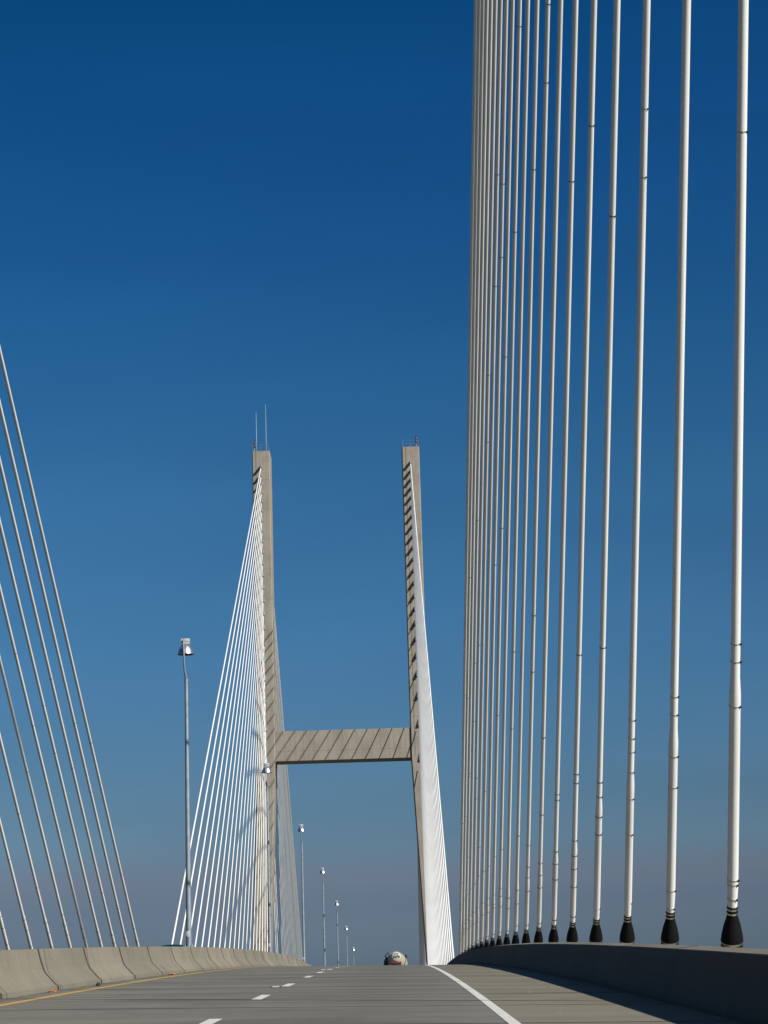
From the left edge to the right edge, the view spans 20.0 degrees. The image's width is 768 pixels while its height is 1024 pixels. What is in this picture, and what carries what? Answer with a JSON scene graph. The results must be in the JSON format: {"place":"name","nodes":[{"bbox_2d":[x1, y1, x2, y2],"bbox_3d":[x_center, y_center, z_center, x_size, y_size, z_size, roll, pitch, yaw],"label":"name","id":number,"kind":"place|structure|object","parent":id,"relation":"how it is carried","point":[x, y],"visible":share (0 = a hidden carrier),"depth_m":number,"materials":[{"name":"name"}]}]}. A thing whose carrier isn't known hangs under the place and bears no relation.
{"place":"outdoors","nodes":[
{"label":"outdoors","id":0,"kind":"place"},
{"bbox_2d":[0,964,743,1023],"bbox_3d":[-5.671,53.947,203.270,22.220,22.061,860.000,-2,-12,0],"label":"road","id":1,"kind":"structure","parent":0,"point":[430,994],"depth_m":33.40,"materials":[{"name":"asphalt"}]},
{"bbox_2d":[0,947,311,998],"bbox_3d":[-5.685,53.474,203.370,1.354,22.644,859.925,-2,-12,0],"label":"median barrier","id":2,"kind":"object","parent":1,"relation":"on","point":[27,971],"visible":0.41,"depth_m":50.58,"materials":[{"name":"concrete"}]},
{"bbox_2d":[177,638,194,946],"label":"street lamp","id":3,"kind":"object","parent":2,"relation":"on","point":[185,648],"visible":0.98,"depth_m":77.53,"materials":[{"name":"metal"}]},
{"bbox_2d":[262,763,271,951],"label":"street lamp","id":4,"kind":"object","parent":2,"relation":"on","point":[266,769],"visible":0.91,"depth_m":126.50,"materials":[{"name":"metal"}]},
{"bbox_2d":[298,824,304,961],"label":"street lamp","id":5,"kind":"object","parent":2,"relation":"on","point":[301,829],"visible":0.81,"depth_m":172.46,"materials":[{"name":"metal"}]},
{"bbox_2d":[320,868,325,965],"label":"street lamp","id":6,"kind":"object","parent":2,"relation":"on","point":[322,871],"visible":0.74,"depth_m":220.96,"materials":[{"name":"metal"}]},
{"bbox_2d":[335,901,338,965],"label":"street lamp","id":7,"kind":"object","parent":2,"relation":"on","point":[336,903],"visible":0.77,"depth_m":271.43,"materials":[{"name":"metal"}]},
{"bbox_2d":[344,926,347,965],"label":"street lamp","id":8,"kind":"object","parent":2,"relation":"on","point":[346,928],"visible":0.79,"depth_m":320.55,"materials":[{"name":"metal"}]},
{"bbox_2d":[160,944,184,946],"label":"car","id":9,"kind":"object","parent":1,"relation":"on","point":[174,945],"visible":0.04,"depth_m":116.38,"materials":[{"name":"green paint"}]},
{"bbox_2d":[384,951,407,964],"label":"tanker truck","id":10,"kind":"object","parent":1,"relation":"on","point":[396,958],"visible":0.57,"depth_m":240.29,"materials":[{"name":"beige paint"}]},
{"bbox_2d":[0,0,767,965],"label":"sky","id":11,"kind":"structure","parent":0,"point":[214,213],"materials":[{"name":"blue"}]},
{"bbox_3d":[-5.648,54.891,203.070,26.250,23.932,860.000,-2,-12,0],"label":"bridge deck","id":12,"kind":"structure","parent":0,"visible":0},
{"bbox_2d":[0,912,9,949],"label":"stay cable","id":13,"kind":"object","parent":12,"relation":"attached to","point":[4,935],"visible":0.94,"depth_m":106.76,"materials":[{"name":"metal"}]},
{"bbox_2d":[0,819,32,948],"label":"stay cable","id":14,"kind":"object","parent":12,"relation":"attached to","point":[17,891],"visible":0.94,"depth_m":110.70,"materials":[{"name":"metal"}]},
{"bbox_2d":[0,734,52,948],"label":"stay cable","id":15,"kind":"object","parent":12,"relation":"attached to","point":[26,846],"visible":0.96,"depth_m":114.04,"materials":[{"name":"metal"}]},
{"bbox_2d":[0,656,71,947],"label":"stay cable","id":16,"kind":"object","parent":12,"relation":"attached to","point":[34,801],"visible":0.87,"depth_m":117.22,"materials":[{"name":"metal"}]},
{"bbox_2d":[0,585,87,947],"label":"stay cable","id":17,"kind":"object","parent":12,"relation":"attached to","point":[41,759],"visible":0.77,"depth_m":120.22,"materials":[{"name":"metal"}]},
{"bbox_2d":[0,519,102,946],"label":"stay cable","id":18,"kind":"object","parent":12,"relation":"attached to","point":[46,717],"visible":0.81,"depth_m":122.88,"materials":[{"name":"metal"}]},
{"bbox_2d":[0,458,115,946],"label":"stay cable","id":19,"kind":"object","parent":12,"relation":"attached to","point":[50,677],"visible":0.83,"depth_m":125.38,"materials":[{"name":"metal"}]},
{"bbox_2d":[0,401,128,946],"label":"stay cable","id":20,"kind":"object","parent":12,"relation":"attached to","point":[55,640],"visible":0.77,"depth_m":127.81,"materials":[{"name":"metal"}]},
{"bbox_2d":[0,347,139,946],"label":"stay cable","id":21,"kind":"object","parent":12,"relation":"attached to","point":[58,602],"visible":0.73,"depth_m":129.97,"materials":[{"name":"metal"}]},
{"bbox_2d":[233,565,262,947],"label":"stay cable","id":22,"kind":"object","parent":12,"relation":"attached to","point":[247,766],"visible":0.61,"depth_m":293.64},
{"bbox_2d":[238,577,262,948],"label":"stay cable","id":23,"kind":"object","parent":12,"relation":"attached to","point":[249,771],"visible":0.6,"depth_m":298.54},
{"bbox_2d":[246,607,262,948],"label":"stay cable","id":24,"kind":"object","parent":12,"relation":"attached to","point":[254,782],"visible":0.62,"depth_m":308.21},
{"bbox_2d":[249,616,263,949],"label":"stay cable","id":25,"kind":"object","parent":12,"relation":"attached to","point":[256,788],"visible":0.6,"depth_m":312.50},
{"bbox_2d":[253,630,263,949],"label":"stay cable","id":26,"kind":"object","parent":12,"relation":"attached to","point":[258,794],"visible":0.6,"depth_m":316.92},
{"bbox_2d":[256,647,263,949],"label":"stay cable","id":27,"kind":"object","parent":12,"relation":"attached to","point":[260,800],"visible":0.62,"depth_m":320.97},
{"bbox_2d":[259,663,264,950],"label":"stay cable","id":28,"kind":"object","parent":12,"relation":"attached to","point":[261,812],"visible":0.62,"depth_m":323.88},
{"bbox_2d":[262,681,264,950],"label":"stay cable","id":29,"kind":"object","parent":12,"relation":"attached to","point":[263,819],"visible":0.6,"depth_m":328.13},
{"bbox_2d":[264,877,264,950],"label":"stay cable","id":30,"kind":"object","parent":12,"relation":"attached to","point":[264,913],"visible":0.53,"depth_m":322.94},
{"bbox_2d":[265,733,267,951],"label":"stay cable","id":31,"kind":"object","parent":12,"relation":"attached to","point":[266,854],"visible":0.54,"depth_m":333.31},
{"bbox_2d":[274,906,275,944],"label":"stay cable","id":32,"kind":"object","parent":12,"relation":"attached to","point":[274,921],"visible":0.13,"depth_m":350.10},
{"bbox_2d":[274,875,277,952],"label":"stay cable","id":33,"kind":"object","parent":12,"relation":"attached to","point":[276,918],"visible":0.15,"depth_m":354.00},
{"bbox_2d":[275,867,279,953],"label":"stay cable","id":34,"kind":"object","parent":12,"relation":"attached to","point":[277,909],"visible":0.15,"depth_m":357.80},
{"bbox_2d":[275,844,280,953],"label":"stay cable","id":35,"kind":"object","parent":12,"relation":"attached to","point":[277,895],"visible":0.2,"depth_m":361.34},
{"bbox_2d":[276,841,282,953],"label":"stay cable","id":36,"kind":"object","parent":12,"relation":"attached to","point":[279,897],"visible":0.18,"depth_m":365.13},
{"bbox_2d":[276,822,283,953],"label":"stay cable","id":37,"kind":"object","parent":12,"relation":"attached to","point":[279,885],"visible":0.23,"depth_m":368.14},
{"bbox_2d":[276,804,284,950],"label":"stay cable","id":38,"kind":"object","parent":12,"relation":"attached to","point":[280,877],"visible":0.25,"depth_m":371.44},
{"bbox_2d":[276,794,286,954],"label":"stay cable","id":39,"kind":"object","parent":12,"relation":"attached to","point":[281,873],"visible":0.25,"depth_m":374.88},
{"bbox_2d":[277,789,287,955],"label":"stay cable","id":40,"kind":"object","parent":12,"relation":"attached to","point":[282,871],"visible":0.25,"depth_m":378.39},
{"bbox_2d":[277,774,288,952],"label":"stay cable","id":41,"kind":"object","parent":12,"relation":"attached to","point":[282,860],"visible":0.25,"depth_m":381.03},
{"bbox_2d":[277,765,290,955],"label":"stay cable","id":42,"kind":"object","parent":12,"relation":"attached to","point":[283,859],"visible":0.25,"depth_m":384.34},
{"bbox_2d":[276,721,292,956],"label":"stay cable","id":43,"kind":"object","parent":12,"relation":"attached to","point":[285,854],"visible":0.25,"depth_m":391.19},
{"bbox_2d":[276,710,293,955],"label":"stay cable","id":44,"kind":"object","parent":12,"relation":"attached to","point":[285,843],"visible":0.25,"depth_m":393.86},
{"bbox_2d":[278,765,291,956],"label":"stay cable","id":45,"kind":"object","parent":12,"relation":"attached to","point":[284,858],"visible":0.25,"depth_m":387.83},
{"bbox_2d":[276,699,294,954],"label":"stay cable","id":46,"kind":"object","parent":12,"relation":"attached to","point":[286,837],"visible":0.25,"depth_m":396.44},
{"bbox_2d":[275,665,297,958],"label":"stay cable","id":47,"kind":"object","parent":12,"relation":"attached to","point":[286,819],"visible":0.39,"depth_m":401.43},
{"bbox_2d":[276,689,296,958],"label":"stay cable","id":48,"kind":"object","parent":12,"relation":"attached to","point":[286,831],"visible":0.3,"depth_m":399.65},
{"bbox_2d":[275,656,298,958],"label":"stay cable","id":49,"kind":"object","parent":12,"relation":"attached to","point":[287,813],"visible":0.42,"depth_m":403.55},
{"bbox_2d":[275,647,299,959],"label":"stay cable","id":50,"kind":"object","parent":12,"relation":"attached to","point":[287,808],"visible":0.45,"depth_m":406.62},
{"bbox_2d":[274,617,301,960],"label":"stay cable","id":51,"kind":"object","parent":12,"relation":"attached to","point":[288,801],"visible":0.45,"depth_m":412.42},
{"bbox_2d":[275,638,300,959],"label":"stay cable","id":52,"kind":"object","parent":12,"relation":"attached to","point":[288,804],"visible":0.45,"depth_m":409.28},
{"bbox_2d":[274,609,302,960],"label":"stay cable","id":53,"kind":"object","parent":12,"relation":"attached to","point":[288,792],"visible":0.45,"depth_m":414.37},
{"bbox_2d":[417,849,419,958],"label":"stay cable","id":54,"kind":"object","parent":12,"relation":"attached to","point":[418,905],"visible":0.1,"depth_m":434.24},
{"bbox_2d":[418,859,420,958],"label":"stay cable","id":55,"kind":"object","parent":12,"relation":"attached to","point":[419,911],"visible":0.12,"depth_m":418.97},
{"bbox_2d":[416,658,430,964],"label":"stay cable","id":56,"kind":"object","parent":12,"relation":"attached to","point":[424,835],"visible":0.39,"depth_m":318.97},
{"bbox_2d":[417,684,429,959],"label":"stay cable","id":57,"kind":"object","parent":12,"relation":"attached to","point":[424,841],"visible":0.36,"depth_m":324.48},
{"bbox_2d":[415,626,432,964],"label":"stay cable","id":58,"kind":"object","parent":12,"relation":"attached to","point":[425,822],"visible":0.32,"depth_m":310.44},
{"bbox_2d":[416,651,431,964],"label":"stay cable","id":59,"kind":"object","parent":12,"relation":"attached to","point":[425,832],"visible":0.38,"depth_m":314.55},
{"bbox_2d":[419,743,428,964],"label":"stay cable","id":60,"kind":"object","parent":12,"relation":"attached to","point":[424,864],"visible":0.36,"depth_m":332.31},
{"bbox_2d":[420,776,427,959],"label":"stay cable","id":61,"kind":"object","parent":12,"relation":"attached to","point":[424,875],"visible":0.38,"depth_m":336.24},
{"bbox_2d":[414,598,434,964],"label":"stay cable","id":62,"kind":"object","parent":12,"relation":"attached to","point":[426,813],"visible":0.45,"depth_m":299.91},
{"bbox_2d":[415,619,433,964],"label":"stay cable","id":63,"kind":"object","parent":12,"relation":"attached to","point":[425,819],"visible":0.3,"depth_m":304.41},
{"bbox_2d":[414,584,436,964],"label":"stay cable","id":64,"kind":"object","parent":12,"relation":"attached to","point":[427,806],"visible":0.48,"depth_m":288.20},
{"bbox_2d":[458,0,476,954],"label":"stay cable","id":65,"kind":"object","parent":12,"relation":"attached to","point":[468,421],"visible":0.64,"depth_m":118.05,"materials":[{"name":"white metal"}]},
{"bbox_2d":[461,0,480,953],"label":"stay cable","id":66,"kind":"object","parent":12,"relation":"attached to","point":[471,423],"visible":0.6,"depth_m":113.89,"materials":[{"name":"white metal"}]},
{"bbox_2d":[464,0,483,951],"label":"stay cable","id":67,"kind":"object","parent":12,"relation":"attached to","point":[475,406],"visible":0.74,"depth_m":109.07,"materials":[{"name":"white metal"}]},
{"bbox_2d":[467,0,488,950],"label":"stay cable","id":68,"kind":"object","parent":12,"relation":"attached to","point":[485,59],"visible":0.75,"depth_m":104.32,"materials":[{"name":"white metal"}]},
{"bbox_2d":[470,0,492,950],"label":"stay cable","id":69,"kind":"object","parent":12,"relation":"attached to","point":[489,63],"visible":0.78,"depth_m":100.36,"materials":[{"name":"white metal"}]},
{"bbox_2d":[474,0,497,949],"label":"stay cable","id":70,"kind":"object","parent":12,"relation":"attached to","point":[493,92],"visible":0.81,"depth_m":96.42,"materials":[{"name":"white metal"}]},
{"bbox_2d":[479,0,502,948],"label":"stay cable","id":71,"kind":"object","parent":12,"relation":"attached to","point":[498,98],"visible":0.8,"depth_m":92.36,"materials":[{"name":"white metal"}]},
{"bbox_2d":[484,0,507,947],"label":"stay cable","id":72,"kind":"object","parent":12,"relation":"attached to","point":[503,123],"visible":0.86,"depth_m":88.17,"materials":[{"name":"white metal"}]},
{"bbox_2d":[489,0,514,946],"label":"stay cable","id":73,"kind":"object","parent":12,"relation":"attached to","point":[509,144],"visible":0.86,"depth_m":83.89,"materials":[{"name":"white metal"}]},
{"bbox_2d":[496,0,521,945],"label":"stay cable","id":74,"kind":"object","parent":12,"relation":"attached to","point":[516,149],"visible":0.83,"depth_m":79.41,"materials":[{"name":"white metal"}]},
{"bbox_2d":[503,0,529,944],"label":"stay cable","id":75,"kind":"object","parent":12,"relation":"attached to","point":[506,941],"visible":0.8,"depth_m":74.99,"materials":[{"name":"white metal"}]},
{"bbox_2d":[511,0,538,943],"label":"stay cable","id":76,"kind":"object","parent":12,"relation":"attached to","point":[515,939],"visible":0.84,"depth_m":70.42,"materials":[{"name":"white metal"}]},
{"bbox_2d":[522,0,550,942],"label":"stay cable","id":77,"kind":"object","parent":12,"relation":"attached to","point":[526,938],"visible":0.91,"depth_m":65.73,"materials":[{"name":"white metal"}]},
{"bbox_2d":[534,0,562,942],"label":"stay cable","id":78,"kind":"object","parent":12,"relation":"attached to","point":[538,937],"visible":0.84,"depth_m":60.89,"materials":[{"name":"white metal"}]},
{"bbox_2d":[548,0,577,941],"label":"stay cable","id":79,"kind":"object","parent":12,"relation":"attached to","point":[553,935],"visible":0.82,"depth_m":56.00,"materials":[{"name":"white metal"}]},
{"bbox_2d":[566,0,596,941],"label":"stay cable","id":80,"kind":"object","parent":12,"relation":"attached to","point":[572,935],"visible":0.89,"depth_m":50.95,"materials":[{"name":"white metal"}]},
{"bbox_2d":[589,0,620,942],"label":"stay cable","id":81,"kind":"object","parent":12,"relation":"attached to","point":[596,934],"visible":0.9,"depth_m":45.76,"materials":[{"name":"white metal"}]},
{"bbox_2d":[447,942,767,1023],"bbox_3d":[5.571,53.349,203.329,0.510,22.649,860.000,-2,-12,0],"label":"parapet wall","id":82,"kind":"structure","parent":12,"relation":"on","point":[730,983],"depth_m":31.96,"materials":[{"name":"concrete"}]},
{"bbox_2d":[619,0,650,942],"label":"stay cable","id":83,"kind":"object","parent":12,"relation":"attached to","point":[627,934],"visible":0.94,"depth_m":40.37,"materials":[{"name":"white metal"}]},
{"bbox_2d":[661,0,690,944],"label":"stay cable","id":84,"kind":"object","parent":12,"relation":"attached to","point":[669,934],"visible":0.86,"depth_m":34.81,"materials":[{"name":"white metal"}]},
{"bbox_2d":[720,0,748,947],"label":"stay cable","id":85,"kind":"object","parent":12,"relation":"attached to","point":[731,934],"visible":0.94,"depth_m":29.03,"materials":[{"name":"white metal"}]},
{"label":"water","id":86,"kind":"structure","parent":0,"visible":0},
{"bbox_2d":[252,440,427,964],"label":"bridge tower","id":87,"kind":"structure","parent":86,"relation":"on","point":[341,746],"depth_m":345.73,"materials":[{"name":"concrete"}]},
{"bbox_2d":[171,468,260,943],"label":"stay cable","id":88,"kind":"object","parent":87,"relation":"hanging from","point":[176,919],"visible":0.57,"depth_m":236.59,"materials":[{"name":"metal"}]},
{"bbox_2d":[179,477,260,944],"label":"stay cable","id":89,"kind":"object","parent":87,"relation":"hanging from","point":[218,720],"visible":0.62,"depth_m":244.97,"materials":[{"name":"metal"}]},
{"bbox_2d":[191,485,260,928],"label":"stay cable","id":90,"kind":"object","parent":87,"relation":"hanging from","point":[222,725],"visible":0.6,"depth_m":250.46,"materials":[{"name":"metal"}]},
{"bbox_2d":[194,494,261,946],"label":"stay cable","id":91,"kind":"object","parent":87,"relation":"hanging from","point":[225,740],"visible":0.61,"depth_m":253.19,"materials":[{"name":"metal"}]},
{"bbox_2d":[201,503,261,946],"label":"stay cable","id":92,"kind":"object","parent":87,"relation":"hanging from","point":[229,742],"visible":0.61,"depth_m":259.59,"materials":[{"name":"metal"}]},
{"bbox_2d":[207,512,261,946],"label":"stay cable","id":93,"kind":"object","parent":87,"relation":"hanging from","point":[232,746],"visible":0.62,"depth_m":265.56,"materials":[{"name":"metal"}]},
{"bbox_2d":[213,522,261,946],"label":"stay cable","id":94,"kind":"object","parent":87,"relation":"hanging from","point":[236,749],"visible":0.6,"depth_m":272.04,"materials":[{"name":"metal"}]},
{"bbox_2d":[219,532,261,947],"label":"stay cable","id":95,"kind":"object","parent":87,"relation":"hanging from","point":[239,753],"visible":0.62,"depth_m":277.45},
{"bbox_2d":[224,544,261,947],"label":"stay cable","id":96,"kind":"object","parent":87,"relation":"hanging from","point":[242,758],"visible":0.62,"depth_m":282.77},
{"bbox_2d":[229,554,262,947],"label":"stay cable","id":97,"kind":"object","parent":87,"relation":"hanging from","point":[244,762],"visible":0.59,"depth_m":288.60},
{"bbox_2d":[242,589,262,948],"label":"stay cable","id":98,"kind":"object","parent":87,"relation":"hanging from","point":[252,774],"visible":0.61,"depth_m":304.09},
{"bbox_2d":[418,713,429,964],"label":"stay cable","id":99,"kind":"object","parent":87,"relation":"hanging from","point":[424,853],"visible":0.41,"depth_m":328.37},
{"bbox_2d":[414,589,435,964],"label":"stay cable","id":100,"kind":"object","parent":87,"relation":"hanging from","point":[426,808],"visible":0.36,"depth_m":294.12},
{"bbox_2d":[413,561,437,964],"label":"stay cable","id":101,"kind":"object","parent":87,"relation":"hanging from","point":[427,800],"visible":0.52,"depth_m":282.89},
{"bbox_2d":[413,556,438,964],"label":"stay cable","id":102,"kind":"object","parent":87,"relation":"hanging from","point":[428,797],"visible":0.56,"depth_m":277.12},
{"bbox_2d":[412,538,440,964],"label":"stay cable","id":103,"kind":"object","parent":87,"relation":"hanging from","point":[428,792],"visible":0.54,"depth_m":271.63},
{"bbox_2d":[412,529,441,964],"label":"stay cable","id":104,"kind":"object","parent":87,"relation":"hanging from","point":[429,790],"visible":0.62,"depth_m":264.88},
{"bbox_2d":[412,524,442,964],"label":"stay cable","id":105,"kind":"object","parent":87,"relation":"hanging from","point":[430,786],"visible":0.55,"depth_m":259.13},
{"bbox_2d":[411,508,444,964],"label":"stay cable","id":106,"kind":"object","parent":87,"relation":"hanging from","point":[431,783],"visible":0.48,"depth_m":252.53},
{"bbox_2d":[411,499,446,964],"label":"stay cable","id":107,"kind":"object","parent":87,"relation":"hanging from","point":[432,779],"visible":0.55,"depth_m":246.55,"materials":[{"name":"metal"}]},
{"bbox_2d":[411,494,447,963],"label":"stay cable","id":108,"kind":"object","parent":87,"relation":"hanging from","point":[433,777],"visible":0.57,"depth_m":239.42,"materials":[{"name":"metal"}]},
{"bbox_2d":[411,489,449,962],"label":"stay cable","id":109,"kind":"object","parent":87,"relation":"hanging from","point":[434,775],"visible":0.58,"depth_m":232.70,"materials":[{"name":"metal"}]},
{"bbox_2d":[410,472,451,960],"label":"stay cable","id":110,"kind":"object","parent":87,"relation":"hanging from","point":[450,953],"visible":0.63,"depth_m":227.08,"materials":[{"name":"metal"}]},
{"bbox_2d":[410,463,453,958],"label":"stay cable","id":111,"kind":"object","parent":87,"relation":"hanging from","point":[450,927],"visible":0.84,"depth_m":230.06,"materials":[{"name":"metal"}]}
]}

